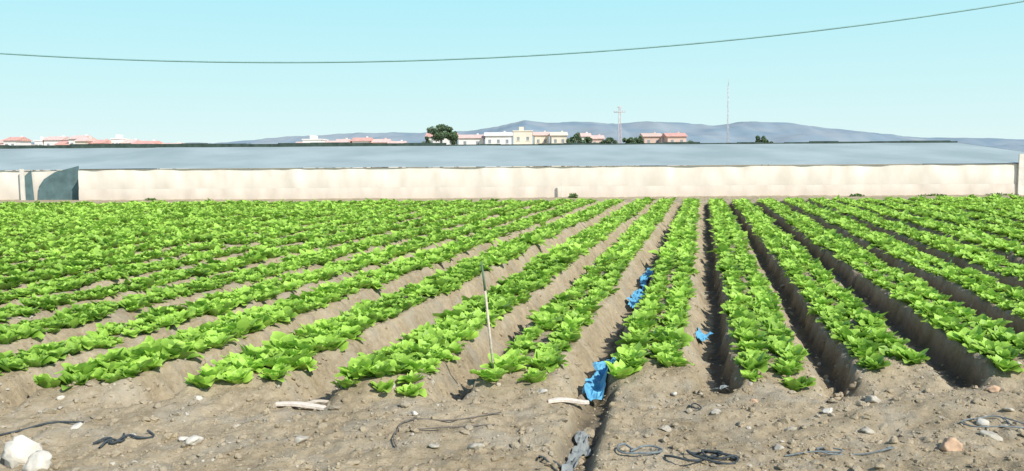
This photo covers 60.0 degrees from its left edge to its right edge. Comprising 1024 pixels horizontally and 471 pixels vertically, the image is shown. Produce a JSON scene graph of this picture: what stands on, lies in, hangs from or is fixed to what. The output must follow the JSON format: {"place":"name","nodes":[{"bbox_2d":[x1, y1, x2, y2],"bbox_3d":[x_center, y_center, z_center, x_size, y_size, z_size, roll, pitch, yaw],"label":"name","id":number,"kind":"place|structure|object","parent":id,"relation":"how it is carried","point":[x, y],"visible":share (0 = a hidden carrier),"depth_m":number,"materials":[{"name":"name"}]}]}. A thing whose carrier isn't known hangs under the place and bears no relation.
{"place":"outdoors","nodes":[
{"label":"outdoors","id":0,"kind":"place"},
{"bbox_2d":[0,164,1023,470],"bbox_3d":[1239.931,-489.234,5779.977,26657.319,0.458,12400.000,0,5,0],"label":"ground","id":1,"kind":"structure","parent":0,"point":[952,356],"depth_m":8.36,"materials":[{"name":"soil"}]},
{"bbox_2d":[1,136,32,170],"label":"townhouse","id":2,"kind":"structure","parent":1,"relation":"on","point":[21,140],"depth_m":290.22,"materials":[{"name":"paint"}]},
{"bbox_2d":[1,435,41,468],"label":"stone","id":3,"kind":"object","parent":1,"relation":"on","point":[18,450],"visible":0.73,"depth_m":6.63,"materials":[{"name":"white stone"}]},
{"bbox_2d":[22,450,51,470],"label":"stone","id":4,"kind":"object","parent":1,"relation":"on","point":[38,460],"visible":0.98,"depth_m":6.53,"materials":[{"name":"white stone"}]},
{"bbox_2d":[33,137,46,170],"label":"townhouse","id":5,"kind":"structure","parent":1,"relation":"on","point":[39,142],"depth_m":298.72,"materials":[{"name":"white paint"}]},
{"bbox_2d":[0,421,83,435],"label":"irrigation hose","id":6,"kind":"object","parent":1,"relation":"on","point":[34,426],"visible":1,"depth_m":7.34,"materials":[{"name":"grey plastic"}]},
{"bbox_2d":[43,135,69,144],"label":"townhouse","id":7,"kind":"structure","parent":1,"relation":"on","point":[51,140],"depth_m":299.04,"materials":[{"name":"paint"}]},
{"bbox_2d":[54,141,68,144],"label":"townhouse","id":8,"kind":"structure","parent":1,"relation":"on","point":[63,143],"depth_m":294.95,"materials":[{"name":"ceramic"}]},
{"bbox_2d":[70,422,82,429],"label":"stone","id":9,"kind":"object","parent":1,"relation":"on","point":[76,425],"visible":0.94,"depth_m":7.33,"materials":[{"name":"white stone"}]},
{"bbox_2d":[67,134,96,143],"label":"townhouse","id":10,"kind":"structure","parent":1,"relation":"on","point":[72,139],"depth_m":295.59,"materials":[{"name":"tile"}]},
{"bbox_2d":[74,136,95,143],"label":"townhouse","id":11,"kind":"structure","parent":1,"relation":"on","point":[84,140],"depth_m":289.83,"materials":[{"name":"tile"}]},
{"bbox_2d":[90,139,110,143],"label":"townhouse","id":12,"kind":"structure","parent":1,"relation":"on","point":[106,141],"depth_m":292.84,"materials":[{"name":"ceramic"}]},
{"bbox_2d":[98,433,125,448],"bbox_3d":[-3.160,1.633,7.048,0.096,0.055,0.263,2,5,27],"label":"irrigation hose","id":13,"kind":"object","parent":1,"relation":"on","point":[107,440],"visible":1,"depth_m":7.05,"materials":[{"name":"black rubber"}]},
{"bbox_2d":[110,135,129,143],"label":"townhouse","id":14,"kind":"structure","parent":1,"relation":"on","point":[118,139],"depth_m":297.39,"materials":[{"name":"white paint"}]},
{"bbox_2d":[93,429,154,443],"bbox_3d":[-3.104,1.626,7.107,0.456,0.054,0.130,-3,6,-33],"label":"irrigation hose","id":15,"kind":"object","parent":1,"relation":"on","point":[127,435],"visible":1,"depth_m":7.11,"materials":[{"name":"black rubber"}]},
{"bbox_2d":[120,138,139,143],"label":"townhouse","id":16,"kind":"structure","parent":1,"relation":"on","point":[127,141],"depth_m":299.29,"materials":[{"name":"tile"}]},
{"bbox_2d":[132,140,161,143],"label":"townhouse","id":17,"kind":"structure","parent":1,"relation":"on","point":[148,142],"depth_m":289.79,"materials":[{"name":"ceramic"}]},
{"bbox_2d":[178,436,188,441],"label":"stone","id":18,"kind":"object","parent":1,"relation":"on","point":[181,438],"visible":0.78,"depth_m":7.13,"materials":[{"name":"white stone"}]},
{"bbox_2d":[185,435,203,445],"bbox_3d":[-2.513,1.619,7.011,0.127,0.077,0.159,-5,0,2],"label":"stone","id":19,"kind":"object","parent":1,"relation":"on","point":[193,440],"visible":0.99,"depth_m":6.97,"materials":[{"name":"white stone"}]},
{"bbox_2d":[195,395,202,400],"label":"stone","id":20,"kind":"object","parent":1,"relation":"on","point":[197,397],"visible":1,"depth_m":8.04,"materials":[{"name":"white stone"}]},
{"bbox_2d":[275,401,326,409],"bbox_3d":[-1.870,1.539,8.014,0.620,0.049,0.104,2,5,6],"label":"wooden lath","id":21,"kind":"object","parent":1,"relation":"on","point":[303,405],"visible":0.79,"depth_m":8.00,"materials":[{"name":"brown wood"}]},
{"bbox_2d":[294,435,308,443],"bbox_3d":[-1.678,1.628,7.052,0.125,0.071,0.132,2,5,23],"label":"stone","id":22,"kind":"object","parent":1,"relation":"on","point":[299,439],"visible":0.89,"depth_m":7.01,"materials":[{"name":"white stone"}]},
{"bbox_2d":[302,135,328,142],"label":"apartment block","id":23,"kind":"structure","parent":1,"relation":"on","point":[313,139],"depth_m":290.47,"materials":[{"name":"white paint"}]},
{"bbox_2d":[308,399,328,402],"bbox_3d":[-1.743,1.526,8.134,0.301,0.039,0.059,-2,5,-17],"label":"wooden lath","id":24,"kind":"object","parent":1,"relation":"on","point":[319,401],"visible":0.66,"depth_m":8.12,"materials":[{"name":"brown wood"}]},
{"bbox_2d":[334,138,351,142],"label":"townhouse","id":25,"kind":"structure","parent":1,"relation":"on","point":[343,140],"depth_m":292.41,"materials":[{"name":"tile"}]},
{"bbox_2d":[351,136,372,167],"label":"townhouse","id":26,"kind":"structure","parent":1,"relation":"on","point":[362,140],"depth_m":295.95,"materials":[{"name":"ceramic"}]},
{"bbox_2d":[370,138,390,167],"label":"townhouse","id":27,"kind":"structure","parent":1,"relation":"on","point":[385,140],"depth_m":299.60,"materials":[{"name":"tile"}]},
{"bbox_2d":[393,426,399,446],"bbox_3d":[-0.920,1.587,7.030,0.042,0.034,0.453,-1,5,-4],"label":"wire","id":28,"kind":"object","parent":1,"relation":"on","point":[393,437],"visible":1,"depth_m":6.95,"materials":[{"name":"grey metal"}]},
{"bbox_2d":[388,140,406,167],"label":"townhouse","id":29,"kind":"structure","parent":1,"relation":"on","point":[401,141],"depth_m":294.99,"materials":[{"name":"tile"}]},
{"bbox_2d":[422,136,431,142],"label":"tree","id":30,"kind":"object","parent":1,"relation":"on","point":[427,140],"visible":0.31,"depth_m":288.39,"materials":[{"name":"green plant"}]},
{"bbox_2d":[428,443,439,448],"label":"stone","id":31,"kind":"object","parent":1,"relation":"on","point":[432,445],"visible":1,"depth_m":6.74,"materials":[{"name":"white stone"}]},
{"bbox_2d":[427,124,454,142],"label":"pine tree","id":32,"kind":"object","parent":1,"relation":"on","point":[440,132],"visible":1,"depth_m":276.00,"materials":[{"name":"green plant"}]},
{"bbox_2d":[425,133,457,144],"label":"townhouse","id":33,"kind":"structure","parent":1,"relation":"on","point":[446,141],"depth_m":290.09,"materials":[{"name":"paint"}]},
{"bbox_2d":[395,411,501,434],"bbox_3d":[-0.555,1.549,7.441,0.955,0.071,0.182,-3,5,-26],"label":"wire","id":34,"kind":"object","parent":1,"relation":"on","point":[449,419],"visible":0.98,"depth_m":7.45,"materials":[{"name":"black metal"}]},
{"bbox_2d":[447,131,458,144],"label":"tree","id":35,"kind":"object","parent":1,"relation":"on","point":[453,138],"visible":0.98,"depth_m":278.40,"materials":[{"name":"green plant"}]},
{"bbox_2d":[417,424,494,429],"bbox_3d":[-0.465,1.559,7.222,0.658,0.019,0.018,-1,5,-9],"label":"wire","id":36,"kind":"object","parent":1,"relation":"on","point":[452,426],"visible":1,"depth_m":7.21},
{"bbox_2d":[458,133,484,144],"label":"house","id":37,"kind":"structure","parent":1,"relation":"on","point":[471,139],"depth_m":291.18,"materials":[{"name":"paint"}]},
{"bbox_2d":[467,379,475,385],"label":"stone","id":38,"kind":"object","parent":1,"relation":"on","point":[470,382],"visible":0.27,"depth_m":8.47,"materials":[{"name":"grey stone"}]},
{"bbox_2d":[467,443,484,448],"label":"stone","id":39,"kind":"object","parent":1,"relation":"on","point":[474,445],"visible":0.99,"depth_m":6.78,"materials":[{"name":"white stone"}]},
{"bbox_2d":[481,262,493,367],"bbox_3d":[-0.228,0.840,8.563,0.146,1.182,0.027,1,5,13],"label":"wooden stake","id":40,"kind":"object","parent":1,"relation":"on","point":[488,323],"visible":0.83,"depth_m":8.55,"materials":[{"name":"brown wood"}]},
{"bbox_2d":[484,131,512,166],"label":"house","id":41,"kind":"structure","parent":1,"relation":"on","point":[504,137],"depth_m":287.45,"materials":[{"name":"white paint"}]},
{"bbox_2d":[0,194,1023,396],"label":"lettuce crop","id":42,"kind":"object","parent":1,"relation":"on","point":[280,354],"visible":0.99,"depth_m":15.34,"materials":[{"name":"green plant"}]},
{"bbox_2d":[0,140,1023,199],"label":"greenhouse","id":43,"kind":"object","parent":1,"relation":"on","point":[320,170],"visible":0.9,"depth_m":53.95,"materials":[{"name":"white plastic"}]},
{"bbox_2d":[0,242,1023,470],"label":"soil clods","id":44,"kind":"object","parent":1,"relation":"on","point":[783,464],"visible":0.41,"depth_m":7.37,"materials":[{"name":"brown soil"}]},
{"bbox_2d":[513,127,532,166],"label":"house","id":45,"kind":"structure","parent":1,"relation":"on","point":[521,135],"depth_m":291.92,"materials":[{"name":"beige paint"}]},
{"bbox_2d":[532,131,548,166],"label":"house","id":46,"kind":"structure","parent":1,"relation":"on","point":[541,137],"depth_m":297.51,"materials":[{"name":"paint"}]},
{"bbox_2d":[538,455,561,470],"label":"irrigation hose","id":47,"kind":"object","parent":1,"relation":"on","point":[546,460],"visible":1,"depth_m":6.57,"materials":[{"name":"black plastic"}]},
{"bbox_2d":[549,131,567,166],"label":"house","id":48,"kind":"structure","parent":1,"relation":"on","point":[558,137],"depth_m":291.51,"materials":[{"name":"white paint"}]},
{"bbox_2d":[548,397,588,404],"bbox_3d":[0.509,1.496,8.011,0.370,0.049,0.088,-1,5,-3],"label":"wooden lath","id":49,"kind":"object","parent":1,"relation":"on","point":[567,400],"visible":1,"depth_m":7.99,"materials":[{"name":"brown wood"}]},
{"bbox_2d":[566,137,576,166],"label":"tree","id":50,"kind":"object","parent":1,"relation":"on","point":[571,140],"visible":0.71,"depth_m":288.42,"materials":[{"name":"green plant"}]},
{"bbox_2d":[561,429,590,470],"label":"plastic sheet","id":51,"kind":"object","parent":1,"relation":"on","point":[581,448],"visible":1,"depth_m":7.08,"materials":[{"name":"grey plastic"}]},
{"bbox_2d":[573,132,581,142],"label":"tree","id":52,"kind":"object","parent":1,"relation":"on","point":[578,137],"visible":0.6,"depth_m":288.40,"materials":[{"name":"green plant"}]},
{"bbox_2d":[145,192,1018,200],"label":"weeds","id":53,"kind":"object","parent":1,"relation":"on","point":[571,195],"visible":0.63,"depth_m":52.59,"materials":[{"name":"green plant"}]},
{"bbox_2d":[580,132,591,139],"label":"townhouse","id":54,"kind":"structure","parent":1,"relation":"on","point":[583,135],"depth_m":297.50,"materials":[{"name":"tile"}]},
{"bbox_2d":[581,136,592,142],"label":"tree","id":55,"kind":"object","parent":1,"relation":"on","point":[587,139],"visible":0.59,"depth_m":287.65,"materials":[{"name":"green plant"}]},
{"bbox_2d":[590,134,604,142],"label":"townhouse","id":56,"kind":"structure","parent":1,"relation":"on","point":[598,138],"depth_m":300.08,"materials":[{"name":"paint"}]},
{"bbox_2d":[582,357,618,401],"bbox_3d":[0.954,1.361,9.116,0.335,0.313,1.596,1,5,12],"label":"blue plastic film","id":57,"kind":"object","parent":1,"relation":"on","point":[594,387],"visible":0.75,"depth_m":8.75,"materials":[{"name":"blue plastic"}]},
{"bbox_2d":[600,137,613,142],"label":"tree","id":58,"kind":"object","parent":1,"relation":"on","point":[608,140],"visible":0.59,"depth_m":287.29,"materials":[{"name":"green plant"}]},
{"bbox_2d":[614,106,622,139],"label":"power pole","id":59,"kind":"object","parent":1,"relation":"on","point":[618,121],"visible":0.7,"depth_m":198.40,"materials":[{"name":"metal"}]},
{"bbox_2d":[622,137,633,142],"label":"tree","id":60,"kind":"object","parent":1,"relation":"on","point":[627,140],"visible":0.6,"depth_m":288.11,"materials":[{"name":"green plant"}]},
{"bbox_2d":[627,289,644,307],"bbox_3d":[2.057,1.038,14.698,0.274,0.112,1.744,1,5,15],"label":"blue plastic film","id":61,"kind":"object","parent":1,"relation":"on","point":[635,295],"visible":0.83,"depth_m":14.72,"materials":[{"name":"blue plastic"}]},
{"bbox_2d":[617,443,662,453],"bbox_3d":[0.960,1.600,6.662,0.349,0.038,0.167,0,5,0],"label":"irrigation hose","id":62,"kind":"object","parent":1,"relation":"on","point":[636,448],"visible":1,"depth_m":6.64,"materials":[{"name":"grey plastic"}]},
{"bbox_2d":[637,136,643,142],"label":"tree","id":63,"kind":"object","parent":1,"relation":"on","point":[640,139],"visible":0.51,"depth_m":287.62,"materials":[{"name":"green plant"}]},
{"bbox_2d":[640,268,652,288],"bbox_3d":[2.602,0.796,17.182,0.208,0.153,2.556,1,5,14],"label":"blue plastic film","id":64,"kind":"object","parent":1,"relation":"on","point":[644,277],"visible":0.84,"depth_m":16.92,"materials":[{"name":"blue plastic"}]},
{"bbox_2d":[639,132,661,165],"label":"house","id":65,"kind":"structure","parent":1,"relation":"on","point":[654,137],"depth_m":296.17,"materials":[{"name":"pink paint"}]},
{"bbox_2d":[662,132,686,165],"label":"townhouse","id":66,"kind":"structure","parent":1,"relation":"on","point":[674,137],"depth_m":288.13,"materials":[{"name":"paint"}]},
{"bbox_2d":[688,403,701,408],"bbox_3d":[1.614,1.504,7.793,0.102,0.034,0.147,0,5,0],"label":"wire","id":67,"kind":"object","parent":1,"relation":"on","point":[691,406],"visible":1,"depth_m":7.81,"materials":[{"name":"black metal"}]},
{"bbox_2d":[664,449,738,464],"bbox_3d":[1.401,1.629,6.544,0.543,0.077,0.263,0,5,0],"label":"irrigation hose","id":68,"kind":"object","parent":1,"relation":"on","point":[704,452],"visible":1,"depth_m":6.49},
{"bbox_2d":[696,327,713,340],"bbox_3d":[2.452,1.256,11.291,0.218,0.163,0.620,1,5,15],"label":"blue plastic film","id":69,"kind":"object","parent":1,"relation":"on","point":[700,335],"visible":1,"depth_m":11.24,"materials":[{"name":"blue plastic"}]},
{"bbox_2d":[711,408,721,414],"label":"stone","id":70,"kind":"object","parent":1,"relation":"on","point":[715,411],"visible":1,"depth_m":7.64,"materials":[{"name":"white stone"}]},
{"bbox_2d":[713,385,729,393],"bbox_3d":[2.005,1.471,8.418,0.145,0.134,0.264,3,6,32],"label":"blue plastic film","id":71,"kind":"object","parent":1,"relation":"on","point":[721,388],"visible":0.99,"depth_m":8.43,"materials":[{"name":"plastic"}]},
{"bbox_2d":[726,76,728,165],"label":"radio mast","id":72,"kind":"object","parent":1,"relation":"on","point":[727,118],"visible":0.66,"depth_m":297.82,"materials":[{"name":"metal"}]},
{"bbox_2d":[755,135,766,142],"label":"tree","id":73,"kind":"object","parent":1,"relation":"on","point":[761,139],"visible":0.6,"depth_m":288.18,"materials":[{"name":"green plant"}]},
{"bbox_2d":[774,444,783,449],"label":"stone","id":74,"kind":"object","parent":1,"relation":"on","point":[778,447],"visible":0.99,"depth_m":6.84,"materials":[{"name":"white stone"}]},
{"bbox_2d":[784,427,796,430],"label":"stone","id":75,"kind":"object","parent":1,"relation":"on","point":[792,428],"visible":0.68,"depth_m":7.32,"materials":[{"name":"white stone"}]},
{"bbox_2d":[822,408,832,413],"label":"stone","id":76,"kind":"object","parent":1,"relation":"on","point":[827,410],"visible":1,"depth_m":7.74,"materials":[{"name":"white stone"}]},
{"bbox_2d":[784,446,893,456],"bbox_3d":[2.486,1.638,6.776,0.867,0.052,0.150,-1,5,-2],"label":"wire","id":77,"kind":"object","parent":1,"relation":"on","point":[834,452],"visible":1,"depth_m":6.72,"materials":[{"name":"grey metal"}]},
{"bbox_2d":[859,427,874,434],"bbox_3d":[2.908,1.601,7.257,0.090,0.055,0.111,-3,6,-30],"label":"stone","id":78,"kind":"object","parent":1,"relation":"on","point":[867,430],"visible":1,"depth_m":7.23,"materials":[{"name":"white stone"}]},
{"bbox_2d":[865,395,880,402],"bbox_3d":[3.317,1.515,8.150,0.152,0.091,0.149,9,1,-7],"label":"stone","id":79,"kind":"object","parent":1,"relation":"on","point":[872,399],"visible":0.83,"depth_m":8.12,"materials":[{"name":"white stone"}]},
{"bbox_2d":[939,437,962,451],"bbox_3d":[3.383,1.611,6.821,0.179,0.119,0.161,-7,3,-24],"label":"stone","id":80,"kind":"object","parent":1,"relation":"on","point":[950,444],"visible":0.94,"depth_m":6.79,"materials":[{"name":"beige stone"}]},
{"bbox_2d":[976,418,989,425],"bbox_3d":[3.911,1.552,7.351,0.106,0.060,0.097,-15,23,-34],"label":"stone","id":81,"kind":"object","parent":1,"relation":"on","point":[982,422],"visible":0.96,"depth_m":7.33,"materials":[{"name":"white stone"}]},
{"bbox_2d":[979,430,1002,441],"bbox_3d":[3.814,1.597,7.067,0.182,0.061,0.139,19,9,25],"label":"stone","id":82,"kind":"object","parent":1,"relation":"on","point":[992,435],"visible":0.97,"depth_m":7.02,"materials":[{"name":"white stone"}]},
{"bbox_2d":[983,385,999,392],"bbox_3d":[4.505,1.456,8.351,0.139,0.095,0.174,-7,-5,-7],"label":"stone","id":83,"kind":"object","parent":1,"relation":"on","point":[993,388],"visible":0.84,"depth_m":8.30,"materials":[{"name":"beige stone"}]},
{"bbox_2d":[961,415,1023,428],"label":"wire","id":84,"kind":"object","parent":1,"relation":"on","point":[1005,418],"visible":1,"depth_m":7.31,"materials":[{"name":"grey metal"}]},
{"bbox_2d":[1002,407,1014,410],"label":"stone","id":85,"kind":"object","parent":1,"relation":"on","point":[1008,409],"visible":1,"depth_m":7.68,"materials":[{"name":"white stone"}]},
{"bbox_3d":[35.964,-5.918,24.611,0.304,12.645,1.600,0,5,0],"label":"utility pole","id":86,"kind":"object","parent":1,"relation":"on","visible":0},
{"bbox_2d":[0,0,1023,62],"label":"power cable","id":87,"kind":"object","parent":86,"relation":"attached to","point":[516,55],"visible":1,"depth_m":24.65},
{"bbox_2d":[0,0,1023,142],"label":"sky","id":88,"kind":"structure","parent":0,"point":[959,74],"materials":[{"name":"blue"}]},
{"bbox_2d":[31,120,1023,150],"bbox_3d":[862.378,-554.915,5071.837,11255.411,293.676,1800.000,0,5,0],"label":"hills","id":89,"kind":"structure","parent":0,"point":[774,132],"depth_m":5390.00,"materials":[{"name":"grey stone"}]}
]}

